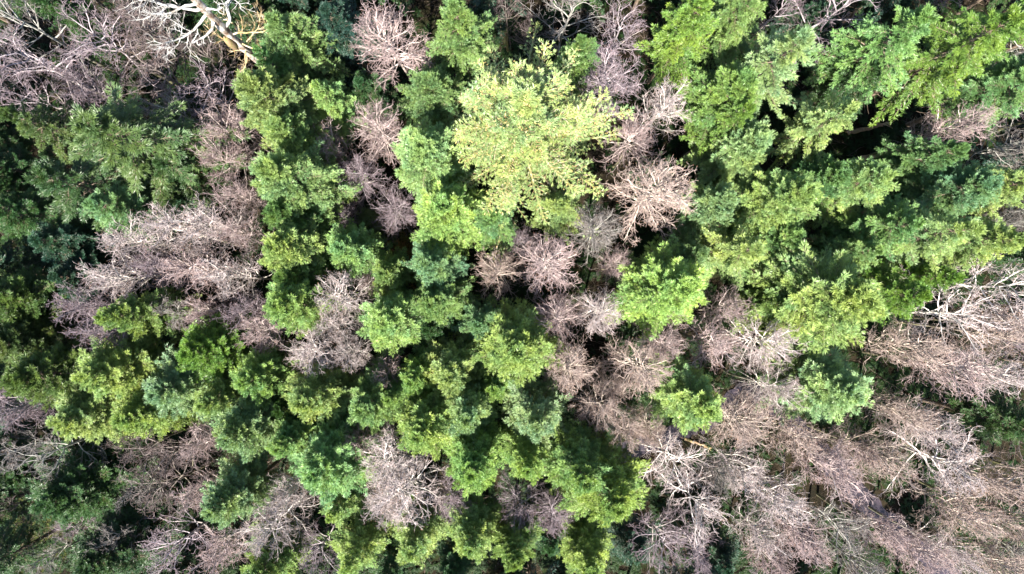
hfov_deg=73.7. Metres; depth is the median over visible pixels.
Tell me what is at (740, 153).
conifer tree
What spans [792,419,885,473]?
bare tree
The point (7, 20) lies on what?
bare tree
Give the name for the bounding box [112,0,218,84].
bare tree
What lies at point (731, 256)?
spruce tree
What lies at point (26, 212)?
spruce tree
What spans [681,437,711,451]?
fallen log
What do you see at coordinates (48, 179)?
spruce tree
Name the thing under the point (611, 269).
bare tree
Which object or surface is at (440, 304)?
conifer tree
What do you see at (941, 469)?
bare tree
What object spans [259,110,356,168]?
conifer tree
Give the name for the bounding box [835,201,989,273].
spruce tree
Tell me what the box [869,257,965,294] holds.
spruce tree
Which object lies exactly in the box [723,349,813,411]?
bare tree
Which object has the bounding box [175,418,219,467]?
bare tree
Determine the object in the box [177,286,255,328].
bare tree
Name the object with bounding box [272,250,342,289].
conifer tree
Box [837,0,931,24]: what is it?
spruce tree
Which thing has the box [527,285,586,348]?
bare tree
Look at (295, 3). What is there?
spruce tree
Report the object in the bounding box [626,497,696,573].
bare tree
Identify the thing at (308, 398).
conifer tree
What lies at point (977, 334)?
bare tree
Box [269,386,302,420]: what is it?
conifer tree
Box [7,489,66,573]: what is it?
grass
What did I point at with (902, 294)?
spruce tree
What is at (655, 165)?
bare tree
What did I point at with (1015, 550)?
bare tree
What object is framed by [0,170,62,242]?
spruce tree
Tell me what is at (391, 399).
conifer tree
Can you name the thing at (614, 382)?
bare tree
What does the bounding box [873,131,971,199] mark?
spruce tree
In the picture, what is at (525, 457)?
conifer tree
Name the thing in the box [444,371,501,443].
conifer tree
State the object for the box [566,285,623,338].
bare tree
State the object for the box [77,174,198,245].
spruce tree
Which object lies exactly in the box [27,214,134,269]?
spruce tree
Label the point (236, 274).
bare tree
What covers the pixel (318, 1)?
spruce tree
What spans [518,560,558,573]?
spruce tree
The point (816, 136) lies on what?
spruce tree
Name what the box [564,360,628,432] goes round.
bare tree
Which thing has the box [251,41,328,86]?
spruce tree
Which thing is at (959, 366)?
bare tree
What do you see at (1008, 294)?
bare tree
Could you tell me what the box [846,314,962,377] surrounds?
bare tree
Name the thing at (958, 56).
spruce tree
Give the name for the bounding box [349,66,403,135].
spruce tree
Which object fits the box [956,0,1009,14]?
spruce tree
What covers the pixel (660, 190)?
bare tree
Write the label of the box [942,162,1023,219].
spruce tree
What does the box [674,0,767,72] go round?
spruce tree
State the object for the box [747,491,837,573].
bare tree
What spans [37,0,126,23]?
bare tree
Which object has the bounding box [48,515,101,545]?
bare tree
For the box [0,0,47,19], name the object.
spruce tree
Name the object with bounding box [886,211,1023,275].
spruce tree
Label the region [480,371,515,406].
conifer tree
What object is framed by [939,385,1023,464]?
bare tree
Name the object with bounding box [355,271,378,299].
bare tree
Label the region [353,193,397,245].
spruce tree
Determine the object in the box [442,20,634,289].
spruce tree
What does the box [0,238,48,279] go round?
spruce tree
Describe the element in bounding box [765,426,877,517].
bare tree
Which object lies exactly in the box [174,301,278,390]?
conifer tree
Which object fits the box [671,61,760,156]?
conifer tree
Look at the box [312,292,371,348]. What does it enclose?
bare tree
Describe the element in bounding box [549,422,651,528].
conifer tree
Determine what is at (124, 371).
conifer tree
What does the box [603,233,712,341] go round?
conifer tree
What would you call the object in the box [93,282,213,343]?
conifer tree
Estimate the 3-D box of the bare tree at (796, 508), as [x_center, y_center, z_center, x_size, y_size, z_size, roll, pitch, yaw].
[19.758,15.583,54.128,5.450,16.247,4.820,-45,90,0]
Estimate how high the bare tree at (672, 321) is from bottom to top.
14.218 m
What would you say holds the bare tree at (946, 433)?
on the ground at (810, 490)
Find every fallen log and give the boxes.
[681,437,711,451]
[846,119,894,134]
[857,147,899,160]
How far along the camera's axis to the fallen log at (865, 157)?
61.44 m
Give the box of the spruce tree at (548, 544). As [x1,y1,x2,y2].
[532,492,567,556]
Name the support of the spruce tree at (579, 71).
on the ground at (810, 490)
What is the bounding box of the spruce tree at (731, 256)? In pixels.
[694,224,769,290]
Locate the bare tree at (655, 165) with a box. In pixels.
[626,151,679,209]
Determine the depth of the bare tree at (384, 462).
48.78 m
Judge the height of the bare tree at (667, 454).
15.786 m
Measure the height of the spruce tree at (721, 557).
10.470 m
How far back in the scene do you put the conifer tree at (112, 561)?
52.38 m
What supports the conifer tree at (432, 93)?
on the ground at (810, 490)
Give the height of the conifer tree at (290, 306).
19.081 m
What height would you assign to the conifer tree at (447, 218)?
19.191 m
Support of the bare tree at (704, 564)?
on the ground at (810, 490)
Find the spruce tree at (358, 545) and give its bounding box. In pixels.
[325,504,395,573]
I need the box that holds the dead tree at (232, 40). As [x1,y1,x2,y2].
[114,0,288,73]
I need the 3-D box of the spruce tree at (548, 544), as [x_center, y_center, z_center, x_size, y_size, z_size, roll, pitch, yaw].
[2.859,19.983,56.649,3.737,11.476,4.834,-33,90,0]
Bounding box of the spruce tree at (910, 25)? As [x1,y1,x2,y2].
[794,3,941,103]
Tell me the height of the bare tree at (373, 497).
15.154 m
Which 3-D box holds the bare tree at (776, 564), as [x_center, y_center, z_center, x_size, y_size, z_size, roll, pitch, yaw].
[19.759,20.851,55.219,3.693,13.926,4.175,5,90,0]
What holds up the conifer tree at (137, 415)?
on the ground at (810, 490)
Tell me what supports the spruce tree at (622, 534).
on the ground at (810, 490)
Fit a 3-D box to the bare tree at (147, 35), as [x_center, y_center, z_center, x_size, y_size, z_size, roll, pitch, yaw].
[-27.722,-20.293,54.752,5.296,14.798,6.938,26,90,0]
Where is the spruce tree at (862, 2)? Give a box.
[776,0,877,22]
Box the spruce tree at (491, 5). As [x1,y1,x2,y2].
[463,0,527,43]
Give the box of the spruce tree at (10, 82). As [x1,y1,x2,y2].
[0,75,58,146]
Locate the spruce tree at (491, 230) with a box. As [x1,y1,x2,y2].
[471,187,517,262]
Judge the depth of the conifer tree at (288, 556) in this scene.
51.30 m
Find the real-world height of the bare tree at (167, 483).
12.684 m
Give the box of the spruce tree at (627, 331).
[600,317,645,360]
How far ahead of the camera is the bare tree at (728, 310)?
51.21 m
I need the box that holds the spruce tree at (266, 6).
[236,0,296,46]
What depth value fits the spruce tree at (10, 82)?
54.34 m
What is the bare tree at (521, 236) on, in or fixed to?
on the ground at (810, 490)
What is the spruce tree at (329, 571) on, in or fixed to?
on the ground at (810, 490)
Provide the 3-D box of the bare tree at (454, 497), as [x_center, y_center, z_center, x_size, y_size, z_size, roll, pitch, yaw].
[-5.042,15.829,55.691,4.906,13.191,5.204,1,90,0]
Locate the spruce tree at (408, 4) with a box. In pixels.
[364,0,412,15]
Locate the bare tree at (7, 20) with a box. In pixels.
[0,16,14,25]
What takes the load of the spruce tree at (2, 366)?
on the ground at (810, 490)
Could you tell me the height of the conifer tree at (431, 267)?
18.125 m
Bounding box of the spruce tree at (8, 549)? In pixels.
[0,512,81,573]
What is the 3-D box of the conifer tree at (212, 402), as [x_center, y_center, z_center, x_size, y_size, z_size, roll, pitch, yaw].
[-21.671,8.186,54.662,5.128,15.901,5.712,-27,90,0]
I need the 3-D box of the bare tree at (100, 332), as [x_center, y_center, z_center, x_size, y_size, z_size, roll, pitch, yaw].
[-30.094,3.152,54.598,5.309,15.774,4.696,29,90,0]
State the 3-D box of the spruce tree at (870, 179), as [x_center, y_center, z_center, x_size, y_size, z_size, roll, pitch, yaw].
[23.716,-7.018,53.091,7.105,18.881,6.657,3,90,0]
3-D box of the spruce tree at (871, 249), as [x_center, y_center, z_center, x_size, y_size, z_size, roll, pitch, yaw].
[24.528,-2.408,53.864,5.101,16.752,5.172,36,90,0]
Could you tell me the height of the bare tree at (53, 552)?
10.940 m
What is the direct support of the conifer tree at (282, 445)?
on the ground at (810, 490)
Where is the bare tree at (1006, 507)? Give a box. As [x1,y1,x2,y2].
[944,476,1023,546]
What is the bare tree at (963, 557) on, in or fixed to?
on the ground at (810, 490)
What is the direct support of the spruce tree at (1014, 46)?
on the ground at (810, 490)
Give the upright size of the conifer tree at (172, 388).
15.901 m
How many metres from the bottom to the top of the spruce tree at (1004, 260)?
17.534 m
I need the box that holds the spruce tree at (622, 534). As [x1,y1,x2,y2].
[600,512,661,565]
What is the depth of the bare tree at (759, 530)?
52.12 m
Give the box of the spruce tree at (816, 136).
[763,89,860,175]
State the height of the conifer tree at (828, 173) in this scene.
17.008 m
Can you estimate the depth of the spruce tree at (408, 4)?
55.00 m
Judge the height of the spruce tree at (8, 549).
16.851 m
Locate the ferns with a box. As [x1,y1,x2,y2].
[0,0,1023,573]
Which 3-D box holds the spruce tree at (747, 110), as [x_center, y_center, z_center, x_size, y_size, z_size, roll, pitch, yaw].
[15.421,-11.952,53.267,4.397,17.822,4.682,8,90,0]
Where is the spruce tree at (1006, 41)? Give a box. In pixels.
[892,0,1023,86]
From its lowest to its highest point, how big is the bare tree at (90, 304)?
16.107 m
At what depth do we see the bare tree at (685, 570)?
55.76 m
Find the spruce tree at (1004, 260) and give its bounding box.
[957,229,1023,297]
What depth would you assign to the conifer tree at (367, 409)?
48.47 m
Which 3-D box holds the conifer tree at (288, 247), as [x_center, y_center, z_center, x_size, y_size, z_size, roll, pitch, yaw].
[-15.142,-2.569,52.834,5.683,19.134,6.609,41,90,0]
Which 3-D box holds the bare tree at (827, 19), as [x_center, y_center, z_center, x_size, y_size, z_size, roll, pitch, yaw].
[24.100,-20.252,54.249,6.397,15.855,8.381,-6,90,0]
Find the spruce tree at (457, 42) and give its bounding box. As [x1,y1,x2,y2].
[423,0,503,90]
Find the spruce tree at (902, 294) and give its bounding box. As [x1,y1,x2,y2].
[852,256,933,332]
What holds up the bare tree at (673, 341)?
on the ground at (810, 490)
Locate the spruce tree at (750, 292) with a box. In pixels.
[721,277,792,335]
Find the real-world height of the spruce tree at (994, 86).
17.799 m
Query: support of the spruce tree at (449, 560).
on the ground at (810, 490)
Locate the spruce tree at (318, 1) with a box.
[313,0,349,5]
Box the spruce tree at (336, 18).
[310,0,394,86]
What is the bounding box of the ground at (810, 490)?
[0,0,1023,573]
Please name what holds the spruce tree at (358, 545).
on the ground at (810, 490)
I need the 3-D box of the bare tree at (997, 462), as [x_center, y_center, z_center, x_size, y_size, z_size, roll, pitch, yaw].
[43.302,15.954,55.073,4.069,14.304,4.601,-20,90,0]
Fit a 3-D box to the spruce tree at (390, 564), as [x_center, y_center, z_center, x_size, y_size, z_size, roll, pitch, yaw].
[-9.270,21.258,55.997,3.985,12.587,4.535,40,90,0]
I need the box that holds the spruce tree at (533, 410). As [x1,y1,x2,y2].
[497,372,573,449]
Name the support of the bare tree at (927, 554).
on the ground at (810, 490)
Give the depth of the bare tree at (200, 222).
49.13 m
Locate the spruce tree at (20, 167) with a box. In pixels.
[0,142,72,198]
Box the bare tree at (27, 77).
[0,31,31,80]
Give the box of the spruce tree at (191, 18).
[164,0,225,56]
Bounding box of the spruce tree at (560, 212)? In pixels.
[525,188,580,244]
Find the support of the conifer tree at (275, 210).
on the ground at (810, 490)
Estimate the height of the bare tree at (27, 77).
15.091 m
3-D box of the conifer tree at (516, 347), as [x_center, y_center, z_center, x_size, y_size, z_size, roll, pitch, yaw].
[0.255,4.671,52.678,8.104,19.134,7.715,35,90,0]
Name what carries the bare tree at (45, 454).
on the ground at (810, 490)
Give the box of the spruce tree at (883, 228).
[802,189,926,262]
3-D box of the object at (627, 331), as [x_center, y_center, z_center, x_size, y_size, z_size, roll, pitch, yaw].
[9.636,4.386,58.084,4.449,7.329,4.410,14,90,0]
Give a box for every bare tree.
[0,0,126,78]
[0,16,14,25]
[0,16,111,115]
[0,31,31,80]
[0,36,65,86]
[0,67,74,131]
[0,387,65,435]
[0,409,65,476]
[0,415,108,487]
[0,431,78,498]
[0,487,43,525]
[13,517,89,573]
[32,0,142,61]
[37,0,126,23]
[44,275,144,337]
[45,58,151,117]
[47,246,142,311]
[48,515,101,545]
[50,0,174,99]
[60,308,177,351]
[75,248,195,303]
[84,493,179,560]
[92,0,201,60]
[93,209,214,264]
[104,420,202,488]
[111,27,229,110]
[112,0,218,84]
[112,454,196,512]
[119,427,217,517]
[128,247,219,290]
[129,71,235,145]
[132,416,224,483]
[134,199,245,259]
[137,481,234,573]
[146,273,232,335]
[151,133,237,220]
[154,239,258,295]
[160,191,271,258]
[170,453,232,520]
[172,55,247,144]
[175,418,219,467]
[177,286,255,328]
[181,30,253,101]
[184,502,276,573]
[186,132,259,203]
[190,244,279,304]
[195,98,277,159]
[199,203,276,265]
[202,174,267,223]
[211,287,269,338]
[231,482,320,561]
[233,300,304,357]
[260,462,320,515]
[280,317,349,377]
[293,512,340,573]
[310,118,364,171]
[310,268,380,328]
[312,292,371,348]
[326,199,365,230]
[327,328,377,374]
[337,151,392,210]
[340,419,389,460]
[346,95,407,168]
[348,0,436,92]
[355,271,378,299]
[356,419,425,497]
[359,460,417,530]
[365,347,410,387]
[365,443,451,530]
[368,178,418,243]
[421,451,476,525]
[470,245,528,304]
[487,0,532,51]
[490,469,551,533]
[503,218,543,264]
[508,12,554,68]
[513,230,582,297]
[518,0,613,68]
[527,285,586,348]
[529,480,575,537]
[541,333,601,397]
[560,201,627,267]
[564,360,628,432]
[565,33,646,138]
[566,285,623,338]
[587,242,635,284]
[590,0,649,67]
[590,331,674,403]
[592,107,657,176]
[592,395,647,452]
[594,366,629,404]
[599,146,697,246]
[622,405,716,495]
[625,401,666,449]
[626,151,679,209]
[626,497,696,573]
[628,70,694,145]
[631,321,688,368]
[640,310,687,326]
[653,442,731,560]
[653,505,729,573]
[653,556,717,573]
[672,307,755,374]
[682,440,740,501]
[692,283,753,338]
[694,379,780,453]
[696,432,771,509]
[715,303,807,374]
[718,493,794,561]
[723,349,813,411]
[726,518,796,573]
[727,456,815,532]
[740,400,829,467]
[741,0,810,46]
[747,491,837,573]
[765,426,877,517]
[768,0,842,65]
[772,0,881,88]
[778,478,874,566]
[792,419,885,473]
[804,519,893,573]
[806,412,922,488]
[816,487,918,563]
[841,500,959,573]
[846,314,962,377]
[856,382,945,440]
[862,334,1002,405]
[864,412,991,503]
[865,391,981,461]
[867,98,1005,157]
[868,506,994,573]
[882,466,1008,543]
[888,263,1011,358]
[895,0,961,25]
[896,297,1023,357]
[901,345,1023,404]
[901,441,1023,513]
[909,512,1023,573]
[912,477,1023,548]
[914,301,1023,340]
[926,250,1023,331]
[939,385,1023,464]
[942,113,1023,171]
[942,311,1023,361]
[950,514,1023,573]
[959,86,1023,148]
[961,194,1023,231]
[979,202,1023,232]
[990,38,1023,66]
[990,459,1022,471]
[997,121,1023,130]
[1002,357,1023,368]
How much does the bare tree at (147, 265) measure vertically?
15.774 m
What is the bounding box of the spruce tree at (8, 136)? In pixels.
[0,122,68,167]
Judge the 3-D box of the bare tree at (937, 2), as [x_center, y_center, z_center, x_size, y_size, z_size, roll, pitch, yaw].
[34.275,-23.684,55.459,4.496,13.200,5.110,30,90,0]
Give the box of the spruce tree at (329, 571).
[296,568,332,573]
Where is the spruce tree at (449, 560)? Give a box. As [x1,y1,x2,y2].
[437,517,480,573]
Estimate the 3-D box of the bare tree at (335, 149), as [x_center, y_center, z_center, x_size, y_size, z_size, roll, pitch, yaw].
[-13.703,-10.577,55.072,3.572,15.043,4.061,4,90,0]
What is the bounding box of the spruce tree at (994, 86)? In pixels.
[905,47,1023,146]
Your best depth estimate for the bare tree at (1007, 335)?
50.13 m
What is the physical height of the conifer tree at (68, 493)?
14.926 m
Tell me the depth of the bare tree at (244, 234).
49.31 m
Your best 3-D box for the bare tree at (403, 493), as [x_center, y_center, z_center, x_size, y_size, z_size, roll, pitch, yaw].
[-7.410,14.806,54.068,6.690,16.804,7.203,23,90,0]
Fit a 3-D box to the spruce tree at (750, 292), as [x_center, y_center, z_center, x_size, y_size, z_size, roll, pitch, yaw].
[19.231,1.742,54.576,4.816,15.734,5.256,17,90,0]
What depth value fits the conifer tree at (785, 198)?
46.90 m
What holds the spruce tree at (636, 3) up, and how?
on the ground at (810, 490)
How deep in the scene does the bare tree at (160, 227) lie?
49.47 m
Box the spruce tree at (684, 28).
[633,0,720,94]
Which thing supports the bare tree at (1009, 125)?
on the ground at (810, 490)
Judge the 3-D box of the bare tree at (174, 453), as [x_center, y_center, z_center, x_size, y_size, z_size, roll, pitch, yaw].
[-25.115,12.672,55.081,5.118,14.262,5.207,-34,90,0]
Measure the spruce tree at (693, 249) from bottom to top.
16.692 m
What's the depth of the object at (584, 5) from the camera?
54.84 m
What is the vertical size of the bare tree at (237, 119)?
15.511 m
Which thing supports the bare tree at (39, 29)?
on the ground at (810, 490)
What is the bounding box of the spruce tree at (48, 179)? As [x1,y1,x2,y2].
[21,154,174,247]
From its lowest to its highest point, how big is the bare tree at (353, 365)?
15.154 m
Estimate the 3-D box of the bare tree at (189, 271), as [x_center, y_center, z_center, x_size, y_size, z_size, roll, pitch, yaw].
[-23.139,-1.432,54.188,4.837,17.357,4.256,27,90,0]
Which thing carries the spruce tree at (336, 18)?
on the ground at (810, 490)
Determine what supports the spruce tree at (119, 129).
on the ground at (810, 490)
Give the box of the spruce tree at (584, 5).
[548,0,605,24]
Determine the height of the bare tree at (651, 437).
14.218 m
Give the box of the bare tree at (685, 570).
[653,556,717,573]
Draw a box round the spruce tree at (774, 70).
[700,24,822,120]
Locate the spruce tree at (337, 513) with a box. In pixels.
[319,469,378,527]
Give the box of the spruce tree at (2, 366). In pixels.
[0,361,54,437]
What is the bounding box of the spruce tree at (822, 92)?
[783,50,884,136]
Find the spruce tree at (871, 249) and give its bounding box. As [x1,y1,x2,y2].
[797,225,884,274]
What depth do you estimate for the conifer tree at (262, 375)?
49.53 m
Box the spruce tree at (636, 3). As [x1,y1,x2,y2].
[626,0,661,13]
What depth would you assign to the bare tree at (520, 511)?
52.13 m
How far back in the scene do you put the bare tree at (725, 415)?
49.10 m
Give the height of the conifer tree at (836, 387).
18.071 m
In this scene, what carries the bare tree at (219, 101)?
on the ground at (810, 490)
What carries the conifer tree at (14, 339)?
on the ground at (810, 490)
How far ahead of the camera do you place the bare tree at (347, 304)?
49.19 m
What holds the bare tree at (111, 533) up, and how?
on the ground at (810, 490)
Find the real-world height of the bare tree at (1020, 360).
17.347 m
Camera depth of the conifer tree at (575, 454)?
47.91 m
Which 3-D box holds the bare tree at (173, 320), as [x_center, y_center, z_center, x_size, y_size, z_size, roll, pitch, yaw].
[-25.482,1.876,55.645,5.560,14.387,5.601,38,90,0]
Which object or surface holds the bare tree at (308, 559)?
on the ground at (810, 490)
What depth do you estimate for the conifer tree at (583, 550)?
51.91 m
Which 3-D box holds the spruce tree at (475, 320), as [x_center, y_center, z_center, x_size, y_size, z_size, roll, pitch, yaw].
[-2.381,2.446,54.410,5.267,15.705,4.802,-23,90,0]
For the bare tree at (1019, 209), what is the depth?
54.49 m
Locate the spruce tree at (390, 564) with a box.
[368,524,413,573]
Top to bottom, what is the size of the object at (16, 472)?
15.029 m
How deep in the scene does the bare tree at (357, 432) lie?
49.74 m
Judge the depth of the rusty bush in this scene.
60.43 m
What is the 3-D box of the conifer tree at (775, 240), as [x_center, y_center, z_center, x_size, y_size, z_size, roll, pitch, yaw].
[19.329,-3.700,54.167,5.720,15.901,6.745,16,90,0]
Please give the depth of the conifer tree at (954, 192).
48.27 m
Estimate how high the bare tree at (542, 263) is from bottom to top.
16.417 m
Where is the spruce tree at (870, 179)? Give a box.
[780,153,900,233]
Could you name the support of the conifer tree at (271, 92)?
on the ground at (810, 490)
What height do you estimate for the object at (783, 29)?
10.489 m
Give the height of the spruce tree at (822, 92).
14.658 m
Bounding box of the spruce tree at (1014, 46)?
[995,0,1023,54]
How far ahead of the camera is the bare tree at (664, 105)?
50.05 m
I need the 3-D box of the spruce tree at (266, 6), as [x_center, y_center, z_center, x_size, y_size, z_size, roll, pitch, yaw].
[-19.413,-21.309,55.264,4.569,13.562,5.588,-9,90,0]
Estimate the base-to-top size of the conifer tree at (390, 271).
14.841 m
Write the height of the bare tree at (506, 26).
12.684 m
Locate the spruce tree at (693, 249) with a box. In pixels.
[657,227,709,270]
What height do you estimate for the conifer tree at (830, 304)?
22.261 m
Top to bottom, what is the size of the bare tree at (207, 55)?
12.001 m
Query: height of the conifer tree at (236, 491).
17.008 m
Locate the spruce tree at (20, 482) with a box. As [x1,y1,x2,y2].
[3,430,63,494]
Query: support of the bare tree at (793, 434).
on the ground at (810, 490)
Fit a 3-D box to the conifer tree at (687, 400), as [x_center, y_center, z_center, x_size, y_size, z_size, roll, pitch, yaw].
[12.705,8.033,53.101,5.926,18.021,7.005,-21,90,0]
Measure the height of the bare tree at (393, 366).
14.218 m
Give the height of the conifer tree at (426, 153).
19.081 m
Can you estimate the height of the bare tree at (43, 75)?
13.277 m
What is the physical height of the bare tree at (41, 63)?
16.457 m
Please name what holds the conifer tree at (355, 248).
on the ground at (810, 490)
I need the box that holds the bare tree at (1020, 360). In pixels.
[1002,357,1023,368]
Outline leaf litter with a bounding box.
[0,0,1023,573]
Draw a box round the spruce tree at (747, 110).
[678,99,756,157]
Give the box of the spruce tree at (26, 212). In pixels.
[0,187,93,256]
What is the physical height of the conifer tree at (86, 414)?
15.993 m
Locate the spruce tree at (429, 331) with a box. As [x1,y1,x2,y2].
[414,316,462,345]
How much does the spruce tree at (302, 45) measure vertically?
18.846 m
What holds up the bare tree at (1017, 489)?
on the ground at (810, 490)
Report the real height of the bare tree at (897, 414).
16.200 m
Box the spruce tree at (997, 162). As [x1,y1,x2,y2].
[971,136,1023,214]
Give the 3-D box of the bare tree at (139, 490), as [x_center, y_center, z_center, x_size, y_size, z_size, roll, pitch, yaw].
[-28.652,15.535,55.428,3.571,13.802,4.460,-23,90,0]
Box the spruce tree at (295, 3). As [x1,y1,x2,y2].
[275,0,308,25]
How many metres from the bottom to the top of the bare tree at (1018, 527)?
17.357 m
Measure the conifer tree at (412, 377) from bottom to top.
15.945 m
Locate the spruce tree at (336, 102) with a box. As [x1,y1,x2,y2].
[307,74,372,142]
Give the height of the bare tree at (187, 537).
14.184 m
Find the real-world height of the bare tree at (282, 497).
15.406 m
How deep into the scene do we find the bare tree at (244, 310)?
49.69 m
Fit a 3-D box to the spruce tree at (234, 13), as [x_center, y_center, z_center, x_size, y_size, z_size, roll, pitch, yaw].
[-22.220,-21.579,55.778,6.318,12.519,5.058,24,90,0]
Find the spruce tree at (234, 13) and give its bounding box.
[197,0,263,48]
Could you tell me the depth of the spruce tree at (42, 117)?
48.90 m
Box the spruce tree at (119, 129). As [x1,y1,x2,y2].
[66,80,256,232]
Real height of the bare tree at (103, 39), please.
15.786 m
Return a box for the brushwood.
[0,0,1023,573]
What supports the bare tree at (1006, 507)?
on the ground at (810, 490)
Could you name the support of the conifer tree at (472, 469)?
on the ground at (810, 490)
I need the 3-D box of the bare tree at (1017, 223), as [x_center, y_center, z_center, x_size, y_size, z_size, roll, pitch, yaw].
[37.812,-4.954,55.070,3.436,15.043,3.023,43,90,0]
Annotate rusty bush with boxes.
[384,225,421,289]
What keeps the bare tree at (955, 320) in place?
on the ground at (810, 490)
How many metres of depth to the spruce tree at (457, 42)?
48.48 m
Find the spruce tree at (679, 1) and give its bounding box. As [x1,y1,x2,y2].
[676,0,715,8]
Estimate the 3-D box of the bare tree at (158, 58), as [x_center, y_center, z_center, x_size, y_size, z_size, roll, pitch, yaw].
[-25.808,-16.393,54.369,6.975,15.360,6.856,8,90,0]
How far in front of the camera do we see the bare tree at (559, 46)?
50.81 m
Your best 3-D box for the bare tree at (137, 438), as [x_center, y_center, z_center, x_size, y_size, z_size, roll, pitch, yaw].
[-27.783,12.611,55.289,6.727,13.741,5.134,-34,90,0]
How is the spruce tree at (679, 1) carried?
on the ground at (810, 490)
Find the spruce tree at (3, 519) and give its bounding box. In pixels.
[0,481,42,539]
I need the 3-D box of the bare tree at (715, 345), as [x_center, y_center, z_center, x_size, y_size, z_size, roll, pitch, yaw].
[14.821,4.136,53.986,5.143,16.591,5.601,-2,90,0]
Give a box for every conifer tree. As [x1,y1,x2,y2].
[0,264,105,325]
[0,313,98,366]
[0,321,119,411]
[7,292,97,333]
[24,439,158,530]
[45,382,151,451]
[66,500,184,573]
[69,329,179,402]
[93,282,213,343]
[109,381,208,440]
[142,336,212,422]
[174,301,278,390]
[192,366,249,422]
[198,450,294,529]
[209,391,294,463]
[228,331,311,410]
[231,64,332,151]
[240,510,324,573]
[248,140,367,229]
[258,214,349,284]
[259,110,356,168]
[260,198,347,236]
[261,273,358,338]
[264,413,321,461]
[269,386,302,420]
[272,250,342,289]
[283,355,367,425]
[288,395,390,509]
[321,216,392,283]
[346,352,403,435]
[353,283,432,360]
[370,246,420,295]
[375,364,419,413]
[389,115,484,217]
[392,386,460,459]
[392,480,448,568]
[393,63,473,134]
[396,341,436,400]
[401,238,474,292]
[406,276,483,338]
[410,174,487,260]
[422,322,484,408]
[439,482,509,564]
[441,407,510,501]
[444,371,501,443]
[467,295,570,389]
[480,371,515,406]
[489,497,546,572]
[494,413,554,486]
[541,419,622,498]
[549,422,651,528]
[556,509,615,573]
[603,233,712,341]
[639,344,725,434]
[663,179,740,245]
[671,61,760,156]
[676,113,778,187]
[719,213,806,281]
[721,167,824,239]
[733,229,891,366]
[754,337,874,425]
[772,151,852,225]
[858,158,1004,225]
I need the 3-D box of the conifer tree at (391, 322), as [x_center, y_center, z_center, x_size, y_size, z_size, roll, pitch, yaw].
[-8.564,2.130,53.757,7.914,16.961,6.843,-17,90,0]
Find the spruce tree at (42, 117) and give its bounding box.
[0,93,114,173]
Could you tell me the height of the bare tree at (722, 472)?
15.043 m
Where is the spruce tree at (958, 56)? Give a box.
[861,1,1023,126]
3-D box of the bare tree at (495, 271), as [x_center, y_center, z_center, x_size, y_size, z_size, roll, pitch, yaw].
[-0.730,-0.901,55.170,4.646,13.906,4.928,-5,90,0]
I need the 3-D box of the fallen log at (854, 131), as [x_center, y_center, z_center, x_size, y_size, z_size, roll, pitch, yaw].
[32.167,-14.718,61.135,4.114,1.646,1.654,-6,90,0]
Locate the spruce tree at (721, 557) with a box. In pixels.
[675,515,741,573]
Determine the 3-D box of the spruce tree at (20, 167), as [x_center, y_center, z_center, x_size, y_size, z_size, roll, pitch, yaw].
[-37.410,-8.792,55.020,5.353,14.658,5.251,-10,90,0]
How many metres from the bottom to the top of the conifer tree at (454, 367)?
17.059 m
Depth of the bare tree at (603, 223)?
50.30 m
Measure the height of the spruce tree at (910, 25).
20.967 m
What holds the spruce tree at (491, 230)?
on the ground at (810, 490)
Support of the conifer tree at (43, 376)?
on the ground at (810, 490)
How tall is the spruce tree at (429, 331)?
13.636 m
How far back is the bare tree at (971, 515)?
50.47 m
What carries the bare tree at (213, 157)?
on the ground at (810, 490)
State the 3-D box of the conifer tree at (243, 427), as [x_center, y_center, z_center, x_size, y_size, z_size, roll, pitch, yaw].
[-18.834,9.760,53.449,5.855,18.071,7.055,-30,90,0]
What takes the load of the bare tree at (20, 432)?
on the ground at (810, 490)
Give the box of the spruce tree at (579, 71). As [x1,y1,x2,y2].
[544,33,603,106]
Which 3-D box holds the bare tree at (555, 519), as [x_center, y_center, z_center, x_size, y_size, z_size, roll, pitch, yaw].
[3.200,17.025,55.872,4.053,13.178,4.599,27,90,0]
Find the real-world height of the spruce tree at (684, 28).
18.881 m
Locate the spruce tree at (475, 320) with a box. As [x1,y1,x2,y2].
[451,292,504,348]
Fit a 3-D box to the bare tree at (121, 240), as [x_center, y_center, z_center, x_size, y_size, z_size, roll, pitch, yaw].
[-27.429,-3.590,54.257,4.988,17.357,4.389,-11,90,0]
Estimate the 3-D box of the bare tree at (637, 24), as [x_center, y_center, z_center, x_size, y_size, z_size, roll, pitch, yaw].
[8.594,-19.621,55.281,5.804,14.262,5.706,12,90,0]
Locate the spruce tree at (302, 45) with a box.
[259,8,353,93]
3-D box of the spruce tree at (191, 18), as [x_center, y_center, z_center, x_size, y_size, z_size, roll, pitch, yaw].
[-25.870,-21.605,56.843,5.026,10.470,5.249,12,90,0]
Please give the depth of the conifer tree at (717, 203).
48.44 m
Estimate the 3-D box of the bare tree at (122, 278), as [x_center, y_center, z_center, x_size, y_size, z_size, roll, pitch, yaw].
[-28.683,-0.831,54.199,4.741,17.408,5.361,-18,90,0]

